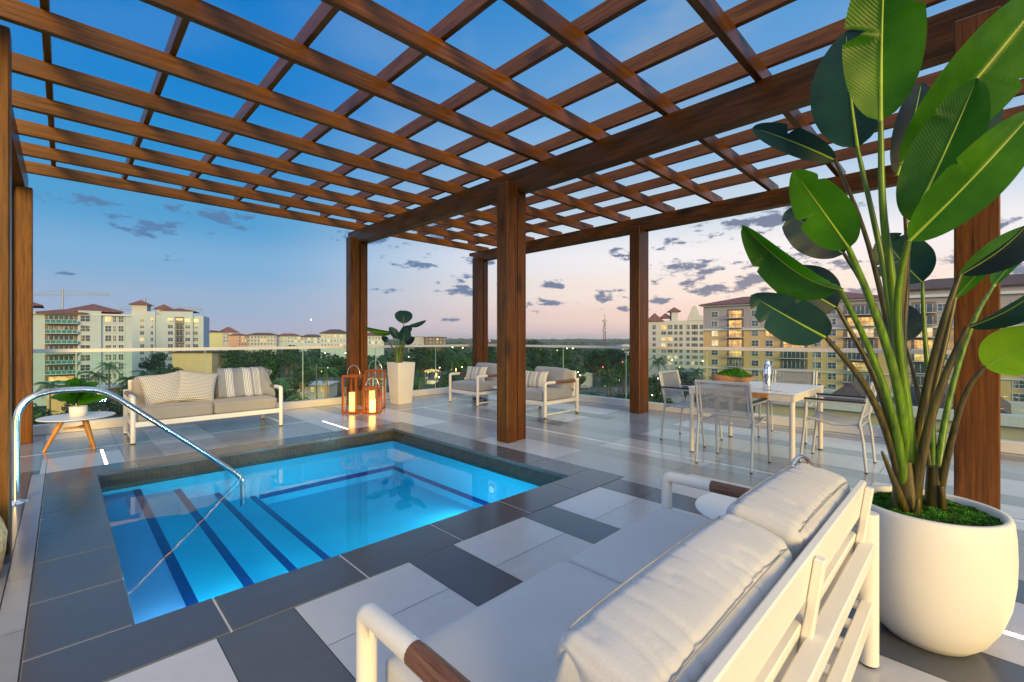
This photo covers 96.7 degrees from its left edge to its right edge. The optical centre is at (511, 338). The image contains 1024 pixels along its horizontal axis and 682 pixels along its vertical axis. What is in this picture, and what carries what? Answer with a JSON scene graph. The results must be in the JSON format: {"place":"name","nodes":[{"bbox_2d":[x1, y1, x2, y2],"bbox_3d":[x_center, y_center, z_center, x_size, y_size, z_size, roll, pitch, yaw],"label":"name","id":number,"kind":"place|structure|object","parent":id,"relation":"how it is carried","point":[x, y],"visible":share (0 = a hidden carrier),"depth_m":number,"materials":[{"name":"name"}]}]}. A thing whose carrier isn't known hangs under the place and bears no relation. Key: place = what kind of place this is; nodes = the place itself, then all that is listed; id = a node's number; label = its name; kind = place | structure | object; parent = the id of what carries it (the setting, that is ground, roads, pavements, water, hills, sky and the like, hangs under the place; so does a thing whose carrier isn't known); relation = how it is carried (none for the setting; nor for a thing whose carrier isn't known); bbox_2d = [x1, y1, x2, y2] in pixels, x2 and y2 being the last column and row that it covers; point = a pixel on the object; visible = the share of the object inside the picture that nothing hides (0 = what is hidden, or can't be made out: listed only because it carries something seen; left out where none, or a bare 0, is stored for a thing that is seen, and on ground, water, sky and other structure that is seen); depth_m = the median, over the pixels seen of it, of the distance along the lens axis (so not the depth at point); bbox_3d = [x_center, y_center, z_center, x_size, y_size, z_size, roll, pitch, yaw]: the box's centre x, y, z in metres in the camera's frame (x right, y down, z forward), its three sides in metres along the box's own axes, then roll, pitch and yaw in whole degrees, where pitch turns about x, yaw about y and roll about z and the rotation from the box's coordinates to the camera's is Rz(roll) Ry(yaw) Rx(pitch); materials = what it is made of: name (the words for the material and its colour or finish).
{"place":"outdoors","nodes":[
{"label":"outdoors","id":0,"kind":"place"},
{"bbox_2d":[33,302,131,405],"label":"apartment building","id":1,"kind":"structure","parent":0,"point":[91,326],"depth_m":142.58,"materials":[{"name":"white paint"}]},
{"bbox_2d":[209,330,222,350],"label":"building","id":2,"kind":"structure","parent":0,"point":[215,338],"depth_m":334.57,"materials":[{"name":"yellow paint"}]},
{"bbox_2d":[247,333,277,360],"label":"building","id":3,"kind":"structure","parent":0,"point":[262,339],"depth_m":414.40,"materials":[{"name":"grey paint"}]},
{"bbox_2d":[276,372,446,398],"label":"road","id":4,"kind":"structure","parent":0,"point":[432,377],"depth_m":225.62,"materials":[{"name":"asphalt"}]},
{"bbox_2d":[169,351,227,373],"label":"building","id":5,"kind":"structure","parent":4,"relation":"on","point":[190,361],"depth_m":171.08,"materials":[{"name":"beige paint"}]},
{"bbox_2d":[219,350,252,367],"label":"broadleaf tree","id":6,"kind":"object","parent":4,"relation":"on","point":[233,356],"visible":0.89,"depth_m":178.14,"materials":[{"name":"green plant"}]},
{"bbox_2d":[247,346,280,365],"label":"broadleaf tree","id":7,"kind":"object","parent":4,"relation":"on","point":[257,355],"visible":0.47,"depth_m":187.29,"materials":[{"name":"green plant"}]},
{"bbox_2d":[276,345,299,376],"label":"broadleaf tree","id":8,"kind":"object","parent":4,"relation":"on","point":[290,355],"visible":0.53,"depth_m":198.68,"materials":[{"name":"green plant"}]},
{"bbox_2d":[368,332,383,363],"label":"building","id":9,"kind":"structure","parent":0,"point":[373,339],"depth_m":313.82,"materials":[{"name":"white paint"}]},
{"bbox_2d":[368,365,387,392],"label":"clubhouse","id":10,"kind":"structure","parent":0,"point":[381,377],"depth_m":105.61,"materials":[{"name":"grey paint"}]},
{"bbox_2d":[33,343,754,424],"bbox_3d":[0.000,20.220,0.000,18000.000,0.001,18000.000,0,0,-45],"label":"ground","id":11,"kind":"structure","parent":0,"point":[390,350],"depth_m":243.80,"materials":[{"name":"green plant"}]},
{"bbox_2d":[33,403,51,424],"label":"broadleaf tree","id":12,"kind":"object","parent":11,"relation":"on","point":[38,413],"visible":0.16,"depth_m":70.66,"materials":[{"name":"green plant"}]},
{"bbox_2d":[34,380,64,412],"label":"palm tree","id":13,"kind":"object","parent":11,"relation":"on","point":[46,384],"visible":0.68,"depth_m":91.88,"materials":[{"name":"green plant"}]},
{"bbox_2d":[33,289,109,308],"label":"tower crane","id":14,"kind":"object","parent":11,"relation":"on","point":[62,294],"visible":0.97,"depth_m":419.68,"materials":[{"name":"paint"}]},
{"bbox_2d":[58,400,107,413],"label":"broadleaf tree","id":15,"kind":"object","parent":11,"relation":"on","point":[93,406],"visible":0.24,"depth_m":84.36,"materials":[{"name":"green plant"}]},
{"bbox_2d":[43,385,124,415],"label":"entrance lodge","id":16,"kind":"structure","parent":11,"relation":"on","point":[56,405],"depth_m":116.30,"materials":[{"name":"paint"}]},
{"bbox_2d":[77,371,113,411],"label":"palm tree","id":17,"kind":"object","parent":11,"relation":"on","point":[96,376],"visible":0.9,"depth_m":111.68,"materials":[{"name":"green plant"}]},
{"bbox_2d":[92,362,125,416],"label":"palm tree","id":18,"kind":"object","parent":11,"relation":"on","point":[108,366],"visible":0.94,"depth_m":117.97,"materials":[{"name":"green plant"}]},
{"bbox_2d":[100,388,129,416],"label":"broadleaf tree","id":19,"kind":"object","parent":11,"relation":"on","point":[118,411],"visible":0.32,"depth_m":94.91,"materials":[{"name":"green plant"}]},
{"bbox_2d":[138,352,167,374],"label":"broadleaf tree","id":20,"kind":"object","parent":11,"relation":"on","point":[158,359],"visible":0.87,"depth_m":173.39,"materials":[{"name":"green plant"}]},
{"bbox_2d":[129,300,208,379],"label":"apartment building","id":21,"kind":"structure","parent":11,"relation":"on","point":[166,326],"depth_m":218.12,"materials":[{"name":"white paint"}]},
{"bbox_2d":[220,327,238,350],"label":"building","id":22,"kind":"structure","parent":11,"relation":"on","point":[226,331],"depth_m":422.58,"materials":[{"name":"grey paint"}]},
{"bbox_2d":[229,333,246,353],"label":"building","id":23,"kind":"structure","parent":11,"relation":"on","point":[237,339],"depth_m":403.02,"materials":[{"name":"pink paint"}]},
{"bbox_2d":[255,355,286,383],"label":"broadleaf tree","id":24,"kind":"object","parent":11,"relation":"on","point":[272,362],"visible":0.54,"depth_m":127.45,"materials":[{"name":"green plant"}]},
{"bbox_2d":[271,377,296,393],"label":"palm tree","id":25,"kind":"object","parent":11,"relation":"on","point":[282,382],"visible":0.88,"depth_m":109.72,"materials":[{"name":"green plant"}]},
{"bbox_2d":[278,333,300,353],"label":"building","id":26,"kind":"structure","parent":11,"relation":"on","point":[287,339],"depth_m":434.92,"materials":[{"name":"white paint"}]},
{"bbox_2d":[273,376,308,400],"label":"broadleaf tree","id":27,"kind":"object","parent":11,"relation":"on","point":[295,385],"visible":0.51,"depth_m":118.03,"materials":[{"name":"green plant"}]},
{"bbox_2d":[285,361,317,393],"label":"broadleaf tree","id":28,"kind":"object","parent":11,"relation":"on","point":[297,369],"visible":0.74,"depth_m":139.01,"materials":[{"name":"green plant"}]},
{"bbox_2d":[301,334,320,353],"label":"building","id":29,"kind":"structure","parent":11,"relation":"on","point":[311,340],"depth_m":444.16,"materials":[{"name":"white paint"}]},
{"bbox_2d":[288,381,338,399],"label":"building","id":30,"kind":"structure","parent":11,"relation":"on","point":[310,389],"depth_m":151.24,"materials":[{"name":"white"}]},
{"bbox_2d":[303,358,327,398],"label":"palm tree","id":31,"kind":"object","parent":11,"relation":"on","point":[316,363],"visible":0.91,"depth_m":127.80,"materials":[{"name":"green plant"}]},
{"bbox_2d":[311,367,341,397],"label":"palm tree","id":32,"kind":"object","parent":11,"relation":"on","point":[326,371],"visible":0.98,"depth_m":121.84,"materials":[{"name":"green plant"}]},
{"bbox_2d":[319,329,345,367],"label":"building","id":33,"kind":"structure","parent":11,"relation":"on","point":[333,337],"depth_m":303.03,"materials":[{"name":"white paint"}]},
{"bbox_2d":[322,355,345,392],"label":"broadleaf tree","id":34,"kind":"object","parent":11,"relation":"on","point":[337,363],"visible":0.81,"depth_m":167.96,"materials":[{"name":"green plant"}]},
{"bbox_2d":[408,336,425,352],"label":"building","id":35,"kind":"structure","parent":11,"relation":"on","point":[418,340],"depth_m":416.85,"materials":[{"name":"grey paint"}]},
{"bbox_2d":[209,340,629,376],"bbox_3d":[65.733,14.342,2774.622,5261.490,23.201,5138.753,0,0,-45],"label":"woods","id":36,"kind":"object","parent":11,"relation":"on","point":[576,354],"visible":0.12,"depth_m":299.37,"materials":[{"name":"green plant"}]},
{"bbox_2d":[405,344,436,388],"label":"broadleaf tree","id":37,"kind":"object","parent":11,"relation":"on","point":[423,354],"visible":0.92,"depth_m":178.73,"materials":[{"name":"green plant"}]},
{"bbox_2d":[413,373,430,388],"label":"palm tree","id":38,"kind":"object","parent":11,"relation":"on","point":[419,377],"visible":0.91,"depth_m":111.50,"materials":[{"name":"green plant"}]},
{"bbox_2d":[424,337,446,350],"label":"building","id":39,"kind":"structure","parent":11,"relation":"on","point":[434,340],"depth_m":424.30,"materials":[{"name":"beige concrete"}]},
{"bbox_2d":[430,347,456,379],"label":"broadleaf tree","id":40,"kind":"object","parent":11,"relation":"on","point":[440,356],"visible":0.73,"depth_m":188.28,"materials":[{"name":"green plant"}]},
{"bbox_2d":[434,372,457,387],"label":"broadleaf tree","id":41,"kind":"object","parent":11,"relation":"on","point":[445,380],"visible":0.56,"depth_m":126.40,"materials":[{"name":"green plant"}]},
{"bbox_2d":[455,356,471,379],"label":"broadleaf tree","id":42,"kind":"object","parent":11,"relation":"on","point":[465,362],"visible":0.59,"depth_m":209.25,"materials":[{"name":"green plant"}]},
{"bbox_2d":[471,346,496,362],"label":"broadleaf tree","id":43,"kind":"object","parent":11,"relation":"on","point":[492,350],"visible":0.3,"depth_m":177.98,"materials":[{"name":"green plant"}]},
{"bbox_2d":[384,338,629,342],"bbox_3d":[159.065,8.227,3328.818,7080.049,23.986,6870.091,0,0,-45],"label":"horizon woods","id":44,"kind":"object","parent":11,"relation":"on","point":[538,340],"visible":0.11,"depth_m":2238.62,"materials":[{"name":"green plant"}]},
{"bbox_2d":[526,339,550,363],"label":"broadleaf tree","id":45,"kind":"object","parent":11,"relation":"on","point":[536,351],"visible":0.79,"depth_m":207.89,"materials":[{"name":"green plant"}]},
{"bbox_2d":[531,354,559,369],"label":"broadleaf tree","id":46,"kind":"object","parent":11,"relation":"on","point":[543,360],"visible":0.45,"depth_m":169.53,"materials":[{"name":"green plant"}]},
{"bbox_2d":[551,348,573,364],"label":"broadleaf tree","id":47,"kind":"object","parent":11,"relation":"on","point":[556,354],"visible":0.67,"depth_m":228.06,"materials":[{"name":"green plant"}]},
{"bbox_2d":[571,364,587,393],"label":"broadleaf tree","id":48,"kind":"object","parent":11,"relation":"on","point":[580,371],"visible":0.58,"depth_m":149.12,"materials":[{"name":"green plant"}]},
{"bbox_2d":[580,372,592,386],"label":"building","id":49,"kind":"structure","parent":11,"relation":"on","point":[589,380],"depth_m":191.72,"materials":[{"name":"white concrete"}]},
{"bbox_2d":[596,377,618,395],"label":"palm tree","id":50,"kind":"object","parent":11,"relation":"on","point":[608,382],"visible":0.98,"depth_m":103.11,"materials":[{"name":"green plant"}]},
{"bbox_2d":[602,348,622,369],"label":"broadleaf tree","id":51,"kind":"object","parent":11,"relation":"on","point":[614,356],"visible":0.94,"depth_m":236.91,"materials":[{"name":"green plant"}]},
{"bbox_2d":[610,360,629,392],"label":"broadleaf tree","id":52,"kind":"object","parent":11,"relation":"on","point":[622,368],"visible":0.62,"depth_m":169.76,"materials":[{"name":"green plant"}]},
{"bbox_2d":[649,374,661,394],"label":"broadleaf tree","id":53,"kind":"object","parent":11,"relation":"on","point":[654,381],"visible":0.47,"depth_m":128.29,"materials":[{"name":"green plant"}]},
{"bbox_2d":[649,306,702,377],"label":"apartment building","id":54,"kind":"structure","parent":11,"relation":"on","point":[673,332],"depth_m":235.06,"materials":[{"name":"grey paint"}]},
{"bbox_2d":[679,372,695,399],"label":"broadleaf tree","id":55,"kind":"object","parent":11,"relation":"on","point":[683,376],"visible":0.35,"depth_m":124.16,"materials":[{"name":"green plant"}]},
{"bbox_2d":[0,394,1023,681],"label":"deck slab","id":56,"kind":"structure","parent":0,"point":[412,564],"depth_m":2.94,"materials":[{"name":"tile"}]},
{"bbox_2d":[98,431,562,623],"bbox_3d":[-1.617,1.657,4.072,3.115,0.806,3.180,0,0,-45],"label":"pool basin","id":57,"kind":"object","parent":56,"relation":"in","point":[187,534],"visible":0.56,"depth_m":4.53,"materials":[{"name":"liquid"}]},
{"bbox_2d":[19,422,623,681],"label":"pool coping","id":58,"kind":"object","parent":57,"relation":"on","point":[74,522],"visible":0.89,"depth_m":2.38,"materials":[{"name":"stone"}]},
{"bbox_2d":[24,429,586,661],"bbox_3d":[-1.616,1.235,4.074,3.638,0.030,3.728,0,0,-45],"label":"coping grout","id":59,"kind":"object","parent":58,"relation":"on","point":[222,615],"visible":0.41,"depth_m":2.13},
{"bbox_2d":[0,393,1023,681],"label":"deck floor","id":60,"kind":"structure","parent":56,"relation":"on","point":[286,647],"depth_m":3.11,"materials":[{"name":"tile"}]},
{"bbox_2d":[0,516,7,572],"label":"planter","id":61,"kind":"object","parent":60,"relation":"on","point":[3,535],"visible":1,"depth_m":2.31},
{"bbox_2d":[35,411,115,452],"bbox_3d":[-4.837,1.043,5.061,0.650,0.365,0.650,0,0,43],"label":"side table","id":62,"kind":"object","parent":60,"relation":"on","point":[60,419],"visible":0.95,"depth_m":4.99,"materials":[{"name":"white laminate"}]},
{"bbox_2d":[69,405,87,416],"bbox_3d":[-4.830,0.803,5.068,0.156,0.111,0.156,0,0,-45],"label":"pot","id":63,"kind":"object","parent":62,"relation":"on","point":[77,411],"visible":0.99,"depth_m":5.02,"materials":[{"name":"ceramic"}]},
{"bbox_2d":[50,377,106,406],"bbox_3d":[-4.813,0.590,5.069,0.427,0.340,0.324,0,0,-25],"label":"table plant","id":64,"kind":"object","parent":63,"relation":"in","point":[82,398],"visible":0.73,"depth_m":5.05,"materials":[{"name":"green plant"}]},
{"bbox_2d":[12,386,244,505],"bbox_3d":[-3.172,0.999,3.894,1.584,1.241,0.132,0,0,-45],"label":"pool handrail","id":65,"kind":"object","parent":60,"relation":"on","point":[16,449],"visible":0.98,"depth_m":3.59,"materials":[{"name":"metal"}]},
{"bbox_2d":[123,373,282,444],"bbox_3d":[-4.096,0.840,6.112,1.661,0.759,0.857,0,0,-45],"label":"outdoor sofa","id":66,"kind":"object","parent":60,"relation":"on","point":[193,411],"visible":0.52,"depth_m":5.79,"materials":[{"name":"fabric"}]},
{"bbox_2d":[139,371,179,404],"bbox_3d":[-4.408,0.635,5.752,0.482,0.439,0.216,0,0,-45],"label":"throw pillow","id":67,"kind":"object","parent":66,"relation":"on","point":[161,389],"visible":0.9,"depth_m":5.68,"materials":[{"name":"fabric"}]},
{"bbox_2d":[175,370,217,401],"bbox_3d":[-4.138,0.630,5.976,0.500,0.446,0.229,0,0,-45],"label":"throw pillow","id":68,"kind":"object","parent":66,"relation":"on","point":[193,386],"visible":1,"depth_m":5.92,"materials":[{"name":"fabric"}]},
{"bbox_2d":[216,367,274,397],"bbox_3d":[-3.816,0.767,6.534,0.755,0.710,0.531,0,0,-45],"label":"throw pillow","id":69,"kind":"object","parent":66,"relation":"on","point":[240,381],"visible":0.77,"depth_m":6.46,"materials":[{"name":"fabric"}]},
{"bbox_2d":[342,365,364,413],"bbox_3d":[-2.620,0.826,7.528,0.270,0.788,0.270,0,0,13],"label":"lantern","id":70,"kind":"object","parent":60,"relation":"on","point":[352,403],"visible":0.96,"depth_m":7.48,"materials":[{"name":"orange metal"}]},
{"bbox_2d":[362,377,381,413],"bbox_3d":[-2.292,0.928,7.473,0.250,0.585,0.250,0,0,0],"label":"lantern","id":71,"kind":"object","parent":60,"relation":"on","point":[371,406],"visible":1,"depth_m":7.42,"materials":[{"name":"orange metal"}]},
{"bbox_2d":[365,360,385,409],"bbox_3d":[-2.377,0.796,7.908,0.270,0.848,0.270,0,0,5],"label":"lantern","id":72,"kind":"object","parent":60,"relation":"on","point":[372,393],"visible":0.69,"depth_m":7.87,"materials":[{"name":"orange metal"}]},
{"bbox_2d":[387,362,414,404],"bbox_3d":[-2.107,0.833,8.638,0.380,0.775,0.380,0,0,43],"label":"square planter","id":73,"kind":"object","parent":60,"relation":"on","point":[400,378],"visible":0.98,"depth_m":8.52,"materials":[{"name":"ceramic"}]},
{"bbox_2d":[365,310,425,362],"bbox_3d":[-2.101,-0.012,8.425,1.144,1.044,0.374,0,0,5],"label":"potted bird of paradise","id":74,"kind":"object","parent":73,"relation":"in","point":[403,334],"visible":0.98,"depth_m":8.46,"materials":[{"name":"teal plant"}]},
{"bbox_2d":[449,362,496,405],"bbox_3d":[-0.623,0.847,8.810,0.857,0.746,0.881,0,0,-45],"label":"outdoor armchair","id":75,"kind":"object","parent":60,"relation":"on","point":[477,388],"visible":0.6,"depth_m":8.57,"materials":[{"name":"white metal"}]},
{"bbox_2d":[465,366,487,380],"bbox_3d":[-0.702,0.680,8.858,0.500,0.282,0.162,0,0,33],"label":"lumbar pillow","id":76,"kind":"object","parent":75,"relation":"on","point":[472,373],"visible":0.89,"depth_m":8.80,"materials":[{"name":"fabric"}]},
{"bbox_2d":[0,0,1023,554],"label":"pergola","id":77,"kind":"object","parent":60,"relation":"on","point":[766,94],"visible":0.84,"depth_m":4.53,"materials":[{"name":"wood"}]},
{"bbox_2d":[33,344,1023,454],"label":"glass railing","id":78,"kind":"object","parent":60,"relation":"on","point":[1012,446],"visible":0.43,"depth_m":6.79,"materials":[{"name":"clear glass"}]},
{"bbox_2d":[526,366,578,418],"bbox_3d":[0.507,0.847,7.550,0.857,0.746,0.881,0,0,-45],"label":"outdoor armchair","id":79,"kind":"object","parent":60,"relation":"on","point":[559,383],"visible":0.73,"depth_m":7.40,"materials":[{"name":"fabric"}]},
{"bbox_2d":[526,371,548,387],"bbox_3d":[0.379,0.680,7.620,0.500,0.282,0.162,0,0,37],"label":"lumbar pillow","id":80,"kind":"object","parent":79,"relation":"on","point":[535,379],"visible":0.76,"depth_m":7.54,"materials":[{"name":"fabric"}]},
{"bbox_2d":[356,463,878,681],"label":"outdoor sofa","id":81,"kind":"object","parent":60,"relation":"on","point":[774,577],"visible":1,"depth_m":1.13,"materials":[{"name":"fabric"}]},
{"bbox_2d":[658,370,722,446],"bbox_3d":[2.154,0.809,5.507,0.544,0.822,0.582,0,0,-45],"label":"dining chair","id":82,"kind":"object","parent":60,"relation":"on","point":[671,384],"visible":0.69,"depth_m":5.58,"materials":[{"name":"silver metal"}]},
{"bbox_2d":[695,493,737,519],"bbox_3d":[1.246,1.048,2.296,0.600,0.355,0.600,0,0,5],"label":"throw pillow","id":83,"kind":"object","parent":60,"relation":"on","point":[710,506],"visible":0.13,"depth_m":2.39,"materials":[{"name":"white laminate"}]},
{"bbox_2d":[694,380,770,473],"bbox_3d":[2.160,0.809,4.462,0.582,0.822,0.544,0,0,-45],"label":"dining chair","id":84,"kind":"object","parent":60,"relation":"on","point":[726,402],"visible":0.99,"depth_m":4.32,"materials":[{"name":"silver metal"}]},
{"bbox_2d":[688,381,823,464],"bbox_3d":[2.671,0.868,4.966,1.172,0.705,1.010,0,0,-45],"label":"dining table","id":85,"kind":"object","parent":60,"relation":"on","point":[791,393],"visible":0.72,"depth_m":4.62,"materials":[{"name":"metal"}]},
{"bbox_2d":[711,368,754,382],"bbox_3d":[2.406,0.415,4.959,0.460,0.200,0.206,0,0,3],"label":"moss bowl","id":86,"kind":"object","parent":85,"relation":"on","point":[735,375],"visible":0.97,"depth_m":4.90,"materials":[{"name":"green wood"}]},
{"bbox_2d":[762,360,771,389],"bbox_3d":[2.556,0.361,4.557,0.089,0.305,0.089,0,0,-45],"label":"cocktail shaker","id":87,"kind":"object","parent":85,"relation":"on","point":[767,376],"visible":0.99,"depth_m":4.53,"materials":[{"name":"silver metal"}]},
{"bbox_2d":[758,369,817,443],"bbox_3d":[3.440,0.809,5.668,0.582,0.822,0.544,0,0,-45],"label":"dining chair","id":88,"kind":"object","parent":60,"relation":"on","point":[809,377],"visible":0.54,"depth_m":5.79,"materials":[{"name":"silver metal"}]},
{"bbox_2d":[798,382,876,473],"bbox_3d":[3.212,0.809,4.462,0.544,0.822,0.582,0,0,-45],"label":"dining chair","id":89,"kind":"object","parent":60,"relation":"on","point":[828,418],"visible":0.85,"depth_m":4.44,"materials":[{"name":"silver metal"}]},
{"bbox_2d":[852,485,1018,656],"bbox_3d":[1.707,0.943,1.873,0.507,0.550,0.507,0,0,-45],"label":"round planter","id":90,"kind":"object","parent":60,"relation":"on","point":[948,581],"visible":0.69,"depth_m":1.68,"materials":[{"name":"ceramic"}]},
{"bbox_2d":[741,0,1023,514],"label":"potted bird of paradise","id":91,"kind":"object","parent":90,"relation":"in","point":[957,152],"visible":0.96,"depth_m":1.80,"materials":[{"name":"green plant"}]},
{"bbox_2d":[21,398,1023,521],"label":"slot drain","id":92,"kind":"object","parent":56,"relation":"on","point":[1019,520],"visible":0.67,"depth_m":5.41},
{"bbox_2d":[0,0,1023,339],"label":"sky","id":93,"kind":"structure","parent":0,"point":[249,272],"materials":[{"name":"blue"}]},
{"bbox_2d":[572,386,629,396],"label":"car park","id":94,"kind":"structure","parent":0,"point":[602,390],"depth_m":177.57,"materials":[{"name":"asphalt"}]},
{"bbox_2d":[440,355,461,371],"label":"palm tree","id":95,"kind":"object","parent":94,"relation":"on","point":[452,358],"visible":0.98,"depth_m":149.26,"materials":[{"name":"green plant"}]},
{"bbox_2d":[543,361,571,369],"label":"broadleaf tree","id":96,"kind":"object","parent":94,"relation":"on","point":[560,365],"visible":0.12,"depth_m":128.15,"materials":[{"name":"green plant"}]},
{"bbox_2d":[582,349,611,386],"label":"broadleaf tree","id":97,"kind":"object","parent":94,"relation":"on","point":[596,356],"visible":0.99,"depth_m":188.81,"materials":[{"name":"green plant"}]},
{"bbox_2d":[596,366,622,392],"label":"broadleaf tree","id":98,"kind":"object","parent":94,"relation":"on","point":[606,373],"visible":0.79,"depth_m":148.67,"materials":[{"name":"green plant"}]},
{"bbox_2d":[652,394,689,402],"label":"path","id":99,"kind":"structure","parent":0,"point":[677,399],"depth_m":153.71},
{"bbox_2d":[649,357,669,396],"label":"palm tree","id":100,"kind":"object","parent":99,"relation":"on","point":[658,362],"visible":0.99,"depth_m":149.55,"materials":[{"name":"green plant"}]},
{"bbox_2d":[683,368,706,382],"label":"palm tree","id":101,"kind":"object","parent":99,"relation":"on","point":[696,372],"visible":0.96,"depth_m":121.04,"materials":[{"name":"green plant"}]},
{"bbox_2d":[788,454,812,467],"bbox_3d":[1.666,0.944,2.626,0.260,0.552,0.260,0,0,-25],"label":"lantern","id":102,"kind":"object","parent":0,"point":[801,456],"visible":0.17,"depth_m":2.62,"materials":[{"name":"silver metal"}]},
{"bbox_2d":[698,274,1023,403],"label":"apartment building","id":103,"kind":"structure","parent":0,"point":[734,322],"depth_m":127.92,"materials":[{"name":"paint"}]},
{"bbox_2d":[754,380,1023,441],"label":"building","id":104,"kind":"structure","parent":0,"point":[1012,420],"depth_m":34.86,"materials":[{"name":"beige paint"}]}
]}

